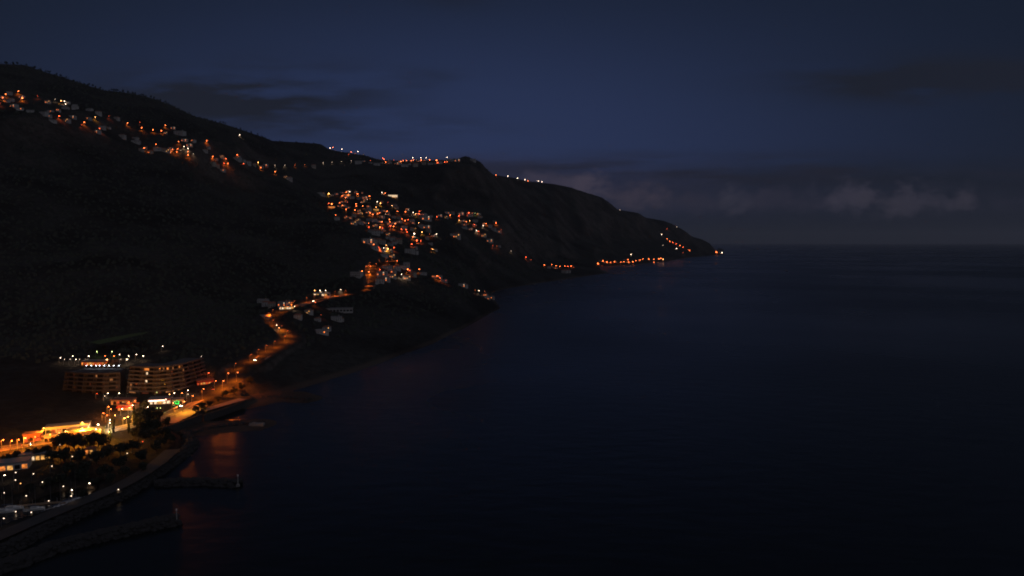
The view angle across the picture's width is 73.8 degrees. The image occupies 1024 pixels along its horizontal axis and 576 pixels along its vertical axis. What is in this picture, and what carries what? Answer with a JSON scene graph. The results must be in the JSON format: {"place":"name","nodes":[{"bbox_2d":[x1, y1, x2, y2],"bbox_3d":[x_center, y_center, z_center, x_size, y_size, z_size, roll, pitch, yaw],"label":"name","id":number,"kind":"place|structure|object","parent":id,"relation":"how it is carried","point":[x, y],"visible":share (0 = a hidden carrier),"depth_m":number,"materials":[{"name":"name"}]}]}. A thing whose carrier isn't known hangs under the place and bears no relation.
{"place":"outdoors","nodes":[
{"label":"outdoors","id":0,"kind":"place"},
{"bbox_2d":[0,449,179,539],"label":"breakwater path","id":1,"kind":"structure","parent":0,"point":[162,458],"depth_m":336.33,"materials":[{"name":"concrete"}]},
{"bbox_2d":[0,295,345,450],"bbox_3d":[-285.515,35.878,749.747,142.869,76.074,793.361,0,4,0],"label":"coast road","id":2,"kind":"structure","parent":0,"point":[173,412],"depth_m":464.77,"materials":[{"name":"asphalt"}]},
{"bbox_2d":[159,405,207,422],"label":"plaza paving","id":3,"kind":"structure","parent":0,"point":[188,412],"depth_m":489.91,"materials":[{"name":"stone"}]},
{"bbox_2d":[0,283,368,446],"bbox_3d":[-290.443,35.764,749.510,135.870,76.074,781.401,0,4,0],"label":"pavement","id":4,"kind":"structure","parent":0,"point":[163,413],"depth_m":497.30,"materials":[{"name":"concrete"}]},
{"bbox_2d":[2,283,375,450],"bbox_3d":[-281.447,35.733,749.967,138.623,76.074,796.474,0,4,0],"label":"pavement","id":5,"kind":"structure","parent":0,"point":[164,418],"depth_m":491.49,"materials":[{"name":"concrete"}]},
{"bbox_2d":[200,398,245,410],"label":"promenade paving","id":6,"kind":"structure","parent":0,"point":[224,404],"depth_m":528.54,"materials":[{"name":"grey concrete"}]},
{"bbox_2d":[0,64,723,542],"bbox_3d":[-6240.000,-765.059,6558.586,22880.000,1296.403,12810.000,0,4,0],"label":"hillside","id":7,"kind":"structure","parent":0,"point":[34,396],"depth_m":1266.96,"materials":[{"name":"plant"}]},
{"bbox_2d":[0,453,13,458],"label":"broadleaf tree","id":8,"kind":"object","parent":7,"relation":"on","point":[8,455],"visible":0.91,"depth_m":381.16,"materials":[{"name":"green plant"}]},
{"bbox_2d":[0,456,32,471],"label":"shop row","id":9,"kind":"object","parent":7,"relation":"on","point":[17,463],"visible":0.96,"depth_m":375.20,"materials":[{"name":"grey"}]},
{"bbox_2d":[12,450,21,457],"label":"broadleaf tree","id":10,"kind":"object","parent":7,"relation":"on","point":[15,453],"visible":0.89,"depth_m":388.26,"materials":[{"name":"green plant"}]},
{"bbox_2d":[22,430,43,441],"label":"red building","id":11,"kind":"structure","parent":7,"relation":"on","point":[29,436],"depth_m":425.98,"materials":[{"name":"concrete"}]},
{"bbox_2d":[18,449,53,460],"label":"shop row","id":12,"kind":"object","parent":7,"relation":"on","point":[40,456],"visible":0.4,"depth_m":390.04,"materials":[{"name":"grey"}]},
{"bbox_2d":[32,447,45,457],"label":"broadleaf tree","id":13,"kind":"object","parent":7,"relation":"on","point":[36,450],"visible":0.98,"depth_m":390.98,"materials":[{"name":"green plant"}]},
{"bbox_2d":[39,111,48,116],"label":"house","id":14,"kind":"structure","parent":7,"relation":"on","point":[44,114],"depth_m":1507.84,"materials":[{"name":"grey concrete"}]},
{"bbox_2d":[41,477,55,488],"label":"broadleaf tree","id":15,"kind":"object","parent":7,"relation":"on","point":[47,481],"visible":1,"depth_m":352.73,"materials":[{"name":"green plant"}]},
{"bbox_2d":[42,445,55,450],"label":"broadleaf tree","id":16,"kind":"object","parent":7,"relation":"on","point":[48,447],"visible":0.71,"depth_m":395.76,"materials":[{"name":"green plant"}]},
{"bbox_2d":[42,433,59,441],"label":"white building","id":17,"kind":"structure","parent":7,"relation":"on","point":[45,436],"depth_m":423.68,"materials":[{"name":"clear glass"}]},
{"bbox_2d":[44,449,58,463],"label":"broadleaf tree","id":18,"kind":"object","parent":7,"relation":"on","point":[50,453],"visible":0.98,"depth_m":384.07,"materials":[{"name":"green plant"}]},
{"bbox_2d":[50,436,64,449],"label":"broadleaf tree","id":19,"kind":"object","parent":7,"relation":"on","point":[55,440],"visible":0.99,"depth_m":405.90,"materials":[{"name":"green plant"}]},
{"bbox_2d":[56,447,71,462],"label":"broadleaf tree","id":20,"kind":"object","parent":7,"relation":"on","point":[62,453],"visible":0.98,"depth_m":384.60,"materials":[{"name":"green plant"}]},
{"bbox_2d":[57,432,73,446],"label":"broadleaf tree","id":21,"kind":"object","parent":7,"relation":"on","point":[61,436],"visible":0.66,"depth_m":411.25,"materials":[{"name":"green plant"}]},
{"bbox_2d":[44,420,90,433],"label":"warehouse","id":22,"kind":"structure","parent":7,"relation":"on","point":[57,428],"depth_m":443.76,"materials":[{"name":"beige concrete"}]},
{"bbox_2d":[64,433,82,449],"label":"broadleaf tree","id":23,"kind":"object","parent":7,"relation":"on","point":[67,439],"visible":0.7,"depth_m":408.77,"materials":[{"name":"green plant"}]},
{"bbox_2d":[67,448,85,464],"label":"broadleaf tree","id":24,"kind":"object","parent":7,"relation":"on","point":[78,454],"visible":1,"depth_m":383.03,"materials":[{"name":"green plant"}]},
{"bbox_2d":[68,437,88,448],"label":"broadleaf tree","id":25,"kind":"object","parent":7,"relation":"on","point":[79,442],"visible":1,"depth_m":405.76,"materials":[{"name":"green plant"}]},
{"bbox_2d":[65,426,105,435],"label":"service building","id":26,"kind":"structure","parent":7,"relation":"on","point":[85,430],"depth_m":433.35,"materials":[{"name":"yellow"}]},
{"bbox_2d":[82,432,97,445],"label":"broadleaf tree","id":27,"kind":"object","parent":7,"relation":"on","point":[87,436],"visible":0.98,"depth_m":408.63,"materials":[{"name":"green plant"}]},
{"bbox_2d":[84,446,97,454],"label":"orange hut","id":28,"kind":"object","parent":7,"relation":"on","point":[90,448],"visible":0.49,"depth_m":401.65,"materials":[{"name":"tile"}]},
{"bbox_2d":[62,367,124,393],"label":"hotel","id":29,"kind":"structure","parent":7,"relation":"on","point":[92,380],"depth_m":552.62,"materials":[{"name":"beige concrete"}]},
{"bbox_2d":[80,359,109,365],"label":"restaurant","id":30,"kind":"structure","parent":7,"relation":"on","point":[88,362],"depth_m":606.43,"materials":[{"name":"grey"}]},
{"bbox_2d":[90,477,101,487],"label":"broadleaf tree","id":31,"kind":"object","parent":7,"relation":"on","point":[95,480],"visible":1,"depth_m":357.55,"materials":[{"name":"green plant"}]},
{"bbox_2d":[87,450,105,464],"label":"broadleaf tree","id":32,"kind":"object","parent":7,"relation":"on","point":[95,456],"visible":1,"depth_m":381.58,"materials":[{"name":"green plant"}]},
{"bbox_2d":[89,432,106,447],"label":"broadleaf tree","id":33,"kind":"object","parent":7,"relation":"on","point":[101,434],"visible":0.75,"depth_m":412.44,"materials":[{"name":"green plant"}]},
{"bbox_2d":[95,434,110,445],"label":"broadleaf tree","id":34,"kind":"object","parent":7,"relation":"on","point":[101,440],"visible":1,"depth_m":410.27,"materials":[{"name":"green plant"}]},
{"bbox_2d":[100,444,115,459],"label":"broadleaf tree","id":35,"kind":"object","parent":7,"relation":"on","point":[108,449],"visible":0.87,"depth_m":391.56,"materials":[{"name":"green plant"}]},
{"bbox_2d":[111,415,114,432],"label":"cypress tree","id":36,"kind":"object","parent":7,"relation":"on","point":[113,426],"visible":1,"depth_m":443.46,"materials":[{"name":"green plant"}]},
{"bbox_2d":[91,332,146,343],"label":"grass terrace","id":37,"kind":"structure","parent":7,"relation":"on","point":[106,340],"depth_m":655.35,"materials":[{"name":"plant"}]},
{"bbox_2d":[112,455,127,469],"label":"broadleaf tree","id":38,"kind":"object","parent":7,"relation":"on","point":[120,460],"visible":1,"depth_m":376.17,"materials":[{"name":"green plant"}]},
{"bbox_2d":[113,442,126,456],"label":"broadleaf tree","id":39,"kind":"object","parent":7,"relation":"on","point":[119,447],"visible":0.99,"depth_m":397.46,"materials":[{"name":"green plant"}]},
{"bbox_2d":[111,397,136,404],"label":"shop building","id":40,"kind":"structure","parent":7,"relation":"on","point":[116,400],"depth_m":516.28,"materials":[{"name":"concrete"}]},
{"bbox_2d":[116,402,139,410],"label":"cafe","id":41,"kind":"structure","parent":7,"relation":"on","point":[125,406],"depth_m":500.85,"materials":[{"name":"concrete"}]},
{"bbox_2d":[124,439,141,453],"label":"broadleaf tree","id":42,"kind":"object","parent":7,"relation":"on","point":[132,444],"visible":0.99,"depth_m":403.86,"materials":[{"name":"green plant"}]},
{"bbox_2d":[132,403,135,425],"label":"cypress tree","id":43,"kind":"object","parent":7,"relation":"on","point":[133,411],"visible":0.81,"depth_m":459.74,"materials":[{"name":"green plant"}]},
{"bbox_2d":[131,140,140,144],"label":"house","id":44,"kind":"structure","parent":7,"relation":"on","point":[138,142],"depth_m":1747.27,"materials":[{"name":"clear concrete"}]},
{"bbox_2d":[131,428,144,441],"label":"broadleaf tree","id":45,"kind":"object","parent":7,"relation":"on","point":[137,432],"visible":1,"depth_m":426.42,"materials":[{"name":"green plant"}]},
{"bbox_2d":[134,448,146,462],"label":"broadleaf tree","id":46,"kind":"object","parent":7,"relation":"on","point":[142,454],"visible":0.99,"depth_m":388.62,"materials":[{"name":"green plant"}]},
{"bbox_2d":[132,412,148,422],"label":"broadleaf tree","id":47,"kind":"object","parent":7,"relation":"on","point":[140,415],"visible":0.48,"depth_m":455.39,"materials":[{"name":"green plant"}]},
{"bbox_2d":[140,400,149,408],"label":"broadleaf tree","id":48,"kind":"object","parent":7,"relation":"on","point":[146,403],"visible":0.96,"depth_m":498.48,"materials":[{"name":"green plant"}]},
{"bbox_2d":[135,420,155,429],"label":"broadleaf tree","id":49,"kind":"object","parent":7,"relation":"on","point":[142,424],"visible":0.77,"depth_m":433.61,"materials":[{"name":"green plant"}]},
{"bbox_2d":[136,407,156,415],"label":"broadleaf tree","id":50,"kind":"object","parent":7,"relation":"on","point":[143,410],"visible":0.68,"depth_m":460.57,"materials":[{"name":"green plant"}]},
{"bbox_2d":[138,417,160,426],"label":"broadleaf tree","id":51,"kind":"object","parent":7,"relation":"on","point":[148,419],"visible":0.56,"depth_m":438.93,"materials":[{"name":"green plant"}]},
{"bbox_2d":[141,428,159,441],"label":"broadleaf tree","id":52,"kind":"object","parent":7,"relation":"on","point":[148,433],"visible":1,"depth_m":427.38,"materials":[{"name":"green plant"}]},
{"bbox_2d":[145,407,158,418],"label":"broadleaf tree","id":53,"kind":"object","parent":7,"relation":"on","point":[151,414],"visible":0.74,"depth_m":461.52,"materials":[{"name":"green plant"}]},
{"bbox_2d":[150,441,160,452],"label":"broadleaf tree","id":54,"kind":"object","parent":7,"relation":"on","point":[155,445],"visible":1,"depth_m":407.41,"materials":[{"name":"green plant"}]},
{"bbox_2d":[153,436,166,448],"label":"broadleaf tree","id":55,"kind":"object","parent":7,"relation":"on","point":[163,440],"visible":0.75,"depth_m":415.99,"materials":[{"name":"green plant"}]},
{"bbox_2d":[149,395,173,403],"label":"shop","id":56,"kind":"structure","parent":7,"relation":"on","point":[169,399],"depth_m":520.39,"materials":[{"name":"grey"}]},
{"bbox_2d":[148,399,166,401],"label":"shop sign","id":57,"kind":"object","parent":56,"relation":"attached to","point":[150,400],"visible":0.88,"depth_m":516.05,"materials":[{"name":"white"}]},
{"bbox_2d":[160,417,170,425],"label":"broadleaf tree","id":58,"kind":"object","parent":7,"relation":"on","point":[166,420],"visible":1,"depth_m":460.34,"materials":[{"name":"green plant"}]},
{"bbox_2d":[126,358,205,394],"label":"hotel","id":59,"kind":"structure","parent":7,"relation":"on","point":[158,378],"depth_m":552.15,"materials":[{"name":"beige concrete"}]},
{"bbox_2d":[172,397,183,404],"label":"shop","id":60,"kind":"structure","parent":7,"relation":"on","point":[179,399],"depth_m":518.85,"materials":[{"name":"white glass"}]},
{"bbox_2d":[174,130,185,135],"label":"house","id":61,"kind":"structure","parent":7,"relation":"on","point":[182,133],"depth_m":1925.89,"materials":[{"name":"grey glass"}]},
{"bbox_2d":[162,414,201,430],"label":"sea wall","id":62,"kind":"structure","parent":7,"relation":"on","point":[181,425],"depth_m":474.30,"materials":[{"name":"concrete"}]},
{"bbox_2d":[192,406,198,413],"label":"broadleaf tree","id":63,"kind":"object","parent":7,"relation":"on","point":[196,408],"visible":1,"depth_m":494.97,"materials":[{"name":"green plant"}]},
{"bbox_2d":[196,378,214,384],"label":"restaurant","id":64,"kind":"structure","parent":7,"relation":"on","point":[205,381],"depth_m":574.46,"materials":[{"name":"tile"}]},
{"bbox_2d":[203,401,244,421],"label":"sea wall","id":65,"kind":"structure","parent":7,"relation":"on","point":[222,412],"depth_m":513.13,"materials":[{"name":"concrete"}]},
{"bbox_2d":[233,157,241,162],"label":"house","id":66,"kind":"structure","parent":7,"relation":"on","point":[238,159],"depth_m":1954.69,"materials":[{"name":"grey glass"}]},
{"bbox_2d":[239,382,245,390],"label":"broadleaf tree","id":67,"kind":"object","parent":7,"relation":"on","point":[241,385],"visible":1,"depth_m":571.53,"materials":[{"name":"green plant"}]},
{"bbox_2d":[257,298,268,302],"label":"house","id":68,"kind":"structure","parent":7,"relation":"on","point":[260,300],"depth_m":1013.99,"materials":[{"name":"grey glass"}]},
{"bbox_2d":[262,300,270,306],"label":"house","id":69,"kind":"structure","parent":7,"relation":"on","point":[264,303],"depth_m":882.65,"materials":[{"name":"tile"}]},
{"bbox_2d":[261,314,271,318],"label":"house","id":70,"kind":"structure","parent":7,"relation":"on","point":[266,316],"depth_m":790.47,"materials":[{"name":"grey glass"}]},
{"bbox_2d":[268,301,275,307],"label":"house","id":71,"kind":"structure","parent":7,"relation":"on","point":[271,304],"depth_m":873.04,"materials":[{"name":"tile"}]},
{"bbox_2d":[278,300,288,306],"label":"house","id":72,"kind":"structure","parent":7,"relation":"on","point":[282,303],"depth_m":863.09,"materials":[{"name":"grey"}]},
{"bbox_2d":[279,306,293,309],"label":"lit terrace house","id":73,"kind":"structure","parent":7,"relation":"on","point":[285,307],"depth_m":849.13,"materials":[{"name":"grey"}]},
{"bbox_2d":[294,314,302,320],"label":"house","id":74,"kind":"structure","parent":7,"relation":"on","point":[298,316],"depth_m":781.50,"materials":[{"name":"tile"}]},
{"bbox_2d":[304,309,312,314],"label":"house","id":75,"kind":"structure","parent":7,"relation":"on","point":[309,311],"depth_m":829.74,"materials":[{"name":"tile"}]},
{"bbox_2d":[314,328,328,335],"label":"house","id":76,"kind":"structure","parent":7,"relation":"on","point":[323,331],"depth_m":764.25,"materials":[{"name":"grey glass"}]},
{"bbox_2d":[313,292,330,296],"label":"roadside building","id":77,"kind":"structure","parent":7,"relation":"on","point":[325,294],"depth_m":965.88,"materials":[{"name":"grey"}]},
{"bbox_2d":[331,316,341,322],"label":"house","id":78,"kind":"structure","parent":7,"relation":"on","point":[337,318],"depth_m":845.57,"materials":[{"name":"grey glass"}]},
{"bbox_2d":[326,307,352,312],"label":"roadside building","id":79,"kind":"structure","parent":7,"relation":"on","point":[346,310],"depth_m":890.03,"materials":[{"name":"grey glass"}]},
{"bbox_2d":[0,64,708,362],"bbox_3d":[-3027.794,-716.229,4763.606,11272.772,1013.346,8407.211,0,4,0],"label":"hillside scrub","id":80,"kind":"object","parent":7,"relation":"on","point":[130,342],"visible":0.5,"depth_m":1093.03,"materials":[{"name":"green plant"}]},
{"bbox_2d":[350,270,362,278],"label":"house","id":81,"kind":"structure","parent":7,"relation":"on","point":[359,274],"depth_m":1082.14,"materials":[{"name":"grey glass"}]},
{"bbox_2d":[361,237,374,244],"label":"house","id":82,"kind":"structure","parent":7,"relation":"on","point":[370,241],"depth_m":1492.11,"materials":[{"name":"grey"}]},
{"bbox_2d":[370,245,378,250],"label":"house","id":83,"kind":"structure","parent":7,"relation":"on","point":[374,247],"depth_m":1460.96,"materials":[{"name":"tile"}]},
{"bbox_2d":[372,229,379,235],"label":"house","id":84,"kind":"structure","parent":7,"relation":"on","point":[376,232],"depth_m":1712.61,"materials":[{"name":"tile"}]},
{"bbox_2d":[375,277,384,284],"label":"house","id":85,"kind":"structure","parent":7,"relation":"on","point":[378,280],"depth_m":1077.76,"materials":[{"name":"tile"}]},
{"bbox_2d":[377,270,387,276],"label":"house","id":86,"kind":"structure","parent":7,"relation":"on","point":[382,273],"depth_m":1121.40,"materials":[{"name":"grey"}]},
{"bbox_2d":[380,276,390,282],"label":"house","id":87,"kind":"structure","parent":7,"relation":"on","point":[386,279],"depth_m":1093.09,"materials":[{"name":"grey"}]},
{"bbox_2d":[382,264,392,269],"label":"house","id":88,"kind":"structure","parent":7,"relation":"on","point":[388,267],"depth_m":1172.12,"materials":[{"name":"grey glass"}]},
{"bbox_2d":[388,272,395,278],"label":"house","id":89,"kind":"structure","parent":7,"relation":"on","point":[392,275],"depth_m":1140.59,"materials":[{"name":"tile"}]},
{"bbox_2d":[393,265,400,271],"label":"house","id":90,"kind":"structure","parent":7,"relation":"on","point":[397,267],"depth_m":1201.57,"materials":[{"name":"tile"}]},
{"bbox_2d":[402,274,410,280],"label":"house","id":91,"kind":"structure","parent":7,"relation":"on","point":[406,277],"depth_m":1164.81,"materials":[{"name":"tile"}]},
{"bbox_2d":[405,247,414,254],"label":"house","id":92,"kind":"structure","parent":7,"relation":"on","point":[411,251],"depth_m":1557.77,"materials":[{"name":"grey glass"}]},
{"bbox_2d":[409,271,416,277],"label":"house","id":93,"kind":"structure","parent":7,"relation":"on","point":[413,273],"depth_m":1228.34,"materials":[{"name":"tile"}]},
{"bbox_2d":[419,214,431,221],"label":"house","id":94,"kind":"structure","parent":7,"relation":"on","point":[427,217],"depth_m":2130.05,"materials":[{"name":"grey"}]},
{"bbox_2d":[453,232,460,239],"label":"house","id":95,"kind":"structure","parent":7,"relation":"on","point":[457,235],"depth_m":2081.10,"materials":[{"name":"tile"}]},
{"bbox_2d":[0,243,1023,575],"bbox_3d":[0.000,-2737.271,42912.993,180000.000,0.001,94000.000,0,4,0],"label":"sea water","id":96,"kind":"structure","parent":0,"point":[794,409],"depth_m":442.12,"materials":[{"name":"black liquid"}]},
{"bbox_2d":[0,487,14,513],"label":"yacht","id":97,"kind":"object","parent":96,"relation":"on","point":[5,510],"visible":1,"depth_m":328.62,"materials":[{"name":"white plastic"}]},
{"bbox_2d":[0,482,23,509],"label":"yacht","id":98,"kind":"object","parent":96,"relation":"on","point":[12,506],"visible":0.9,"depth_m":332.48,"materials":[{"name":"white plastic"}]},
{"bbox_2d":[23,501,44,511],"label":"yacht","id":99,"kind":"object","parent":96,"relation":"on","point":[34,508],"visible":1,"depth_m":331.28,"materials":[{"name":"white plastic"}]},
{"bbox_2d":[17,499,59,505],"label":"pontoon","id":100,"kind":"object","parent":96,"relation":"on","point":[45,503],"visible":0.58,"depth_m":339.34,"materials":[{"name":"grey wood"}]},
{"bbox_2d":[45,479,63,509],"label":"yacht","id":101,"kind":"object","parent":96,"relation":"on","point":[56,504],"visible":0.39,"depth_m":332.46,"materials":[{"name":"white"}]},
{"bbox_2d":[61,483,84,503],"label":"yacht","id":102,"kind":"object","parent":96,"relation":"on","point":[72,497],"visible":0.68,"depth_m":341.68,"materials":[{"name":"white plastic"}]},
{"bbox_2d":[0,513,182,575],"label":"breakwater","id":103,"kind":"object","parent":96,"relation":"in","point":[30,556],"visible":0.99,"depth_m":294.55,"materials":[{"name":"grey stone"}]},
{"bbox_2d":[0,430,199,558],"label":"breakwater","id":104,"kind":"object","parent":96,"relation":"in","point":[190,443],"visible":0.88,"depth_m":330.75,"materials":[{"name":"grey stone"}]},
{"bbox_2d":[153,477,242,487],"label":"rock groyne","id":105,"kind":"object","parent":96,"relation":"in","point":[199,481],"visible":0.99,"depth_m":365.87,"materials":[{"name":"grey stone"}]},
{"bbox_2d":[187,420,265,433],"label":"rock groyne","id":106,"kind":"object","parent":96,"relation":"in","point":[201,429],"visible":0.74,"depth_m":476.81,"materials":[{"name":"grey stone"}]},
{"bbox_2d":[249,422,264,425],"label":"groyne head","id":107,"kind":"object","parent":106,"relation":"on","point":[256,424],"visible":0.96,"depth_m":481.07},
{"bbox_2d":[256,395,312,401],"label":"rock groyne","id":108,"kind":"object","parent":96,"relation":"in","point":[301,398],"visible":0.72,"depth_m":564.30,"materials":[{"name":"grey stone"}]},
{"bbox_2d":[0,0,1023,242],"label":"sky","id":109,"kind":"structure","parent":0,"point":[718,121],"materials":[{"name":"blue"}]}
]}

